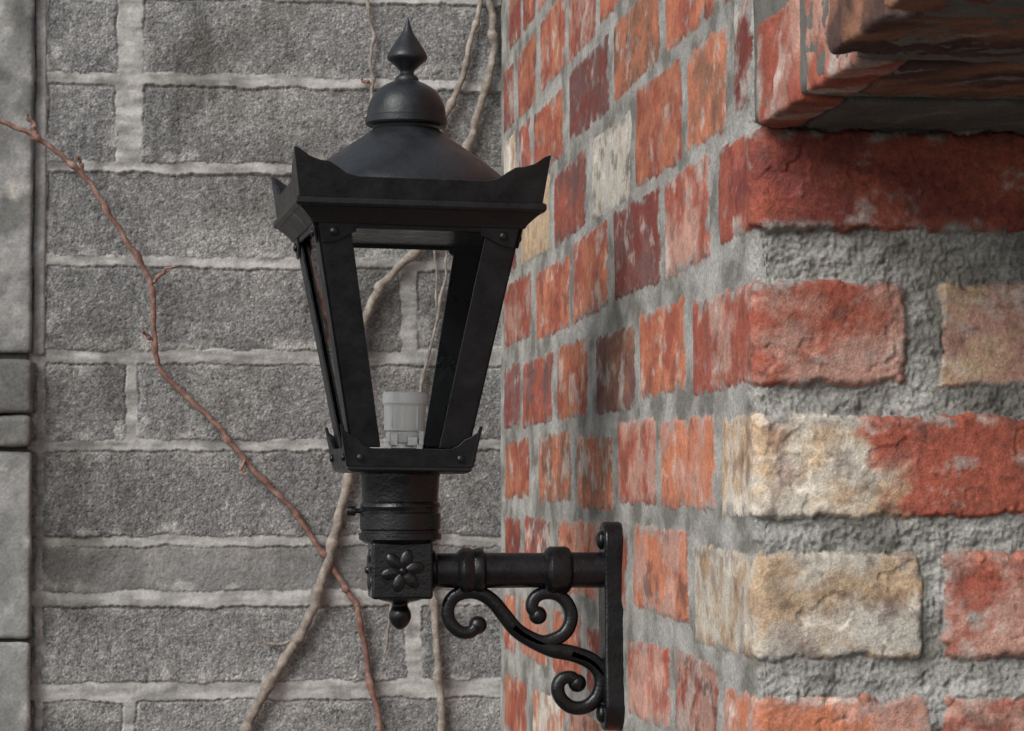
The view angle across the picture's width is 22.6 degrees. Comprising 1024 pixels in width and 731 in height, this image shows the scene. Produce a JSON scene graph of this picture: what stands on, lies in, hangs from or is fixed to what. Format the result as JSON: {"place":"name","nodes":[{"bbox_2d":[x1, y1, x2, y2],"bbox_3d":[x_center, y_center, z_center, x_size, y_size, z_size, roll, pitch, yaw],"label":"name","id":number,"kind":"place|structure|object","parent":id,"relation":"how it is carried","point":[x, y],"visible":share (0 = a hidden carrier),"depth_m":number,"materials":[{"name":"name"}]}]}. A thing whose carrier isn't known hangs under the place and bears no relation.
{"place":"outdoors","nodes":[
{"label":"outdoors","id":0,"kind":"place"},
{"bbox_2d":[757,0,843,127],"bbox_3d":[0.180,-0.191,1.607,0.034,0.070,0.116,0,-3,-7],"label":"corbel brick","id":1,"kind":"object","parent":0,"point":[789,104],"visible":0.73,"depth_m":1.60,"materials":[{"name":"red brick"}]},
{"bbox_2d":[805,0,905,94],"bbox_3d":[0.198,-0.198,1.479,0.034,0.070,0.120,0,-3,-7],"label":"corbel brick","id":2,"kind":"object","parent":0,"point":[852,73],"visible":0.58,"depth_m":1.49,"materials":[{"name":"red brick"}]},
{"bbox_2d":[804,96,1023,131],"bbox_3d":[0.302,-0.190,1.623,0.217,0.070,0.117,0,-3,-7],"label":"corbel brick","id":3,"kind":"object","parent":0,"point":[930,113],"visible":0.37,"depth_m":1.61,"materials":[{"name":"brick"}]},
{"bbox_2d":[826,0,1023,57],"bbox_3d":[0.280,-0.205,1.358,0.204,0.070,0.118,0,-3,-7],"label":"corbel brick","id":4,"kind":"object","parent":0,"point":[866,26],"visible":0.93,"depth_m":1.35,"materials":[{"name":"red brick"}]},
{"bbox_2d":[859,60,1023,98],"bbox_3d":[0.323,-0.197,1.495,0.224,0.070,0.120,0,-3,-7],"label":"corbel brick","id":5,"kind":"object","parent":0,"point":[946,79],"visible":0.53,"depth_m":1.48,"materials":[{"name":"red brick"}]},
{"bbox_2d":[884,0,1023,13],"bbox_3d":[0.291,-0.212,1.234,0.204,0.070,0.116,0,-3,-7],"label":"corbel brick","id":6,"kind":"object","parent":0,"point":[923,5],"visible":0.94,"depth_m":1.26,"materials":[{"name":"red brick"}]},
{"label":"ground","id":7,"kind":"structure","parent":0,"visible":0},
{"bbox_2d":[27,0,501,730],"bbox_3d":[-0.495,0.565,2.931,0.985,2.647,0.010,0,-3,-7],"label":"concrete block wall","id":8,"kind":"structure","parent":7,"relation":"on","point":[177,560],"depth_m":2.98,"materials":[{"name":"grey concrete"}]},
{"bbox_2d":[0,0,46,730],"bbox_3d":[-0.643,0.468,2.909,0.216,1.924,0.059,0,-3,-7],"label":"stone pilaster","id":9,"kind":"object","parent":8,"relation":"attached to","point":[20,339],"visible":0.99,"depth_m":2.94,"materials":[{"name":"grey stone"}]},
{"bbox_2d":[0,0,498,730],"bbox_3d":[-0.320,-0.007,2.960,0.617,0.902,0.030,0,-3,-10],"label":"climbing vine","id":10,"kind":"object","parent":8,"relation":"attached to","point":[298,636],"visible":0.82,"depth_m":2.97,"materials":[{"name":"brown plant"}]},
{"bbox_2d":[500,0,1023,730],"bbox_3d":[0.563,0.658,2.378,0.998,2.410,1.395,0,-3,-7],"label":"brick wall","id":11,"kind":"structure","parent":7,"relation":"on","point":[762,396],"depth_m":1.69,"materials":[{"name":"red brick"}]},
{"bbox_2d":[271,17,624,730],"bbox_3d":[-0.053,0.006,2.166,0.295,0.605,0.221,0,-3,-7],"label":"wall lantern","id":12,"kind":"object","parent":11,"relation":"attached to","point":[405,173],"depth_m":2.13,"materials":[{"name":"black paint"}]},
{"bbox_2d":[753,0,1023,122],"bbox_3d":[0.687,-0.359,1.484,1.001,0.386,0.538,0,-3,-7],"label":"corbel mortar","id":13,"kind":"object","parent":11,"relation":"attached to","point":[764,10],"visible":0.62,"depth_m":1.42,"materials":[{"name":"grey concrete"}]}
]}

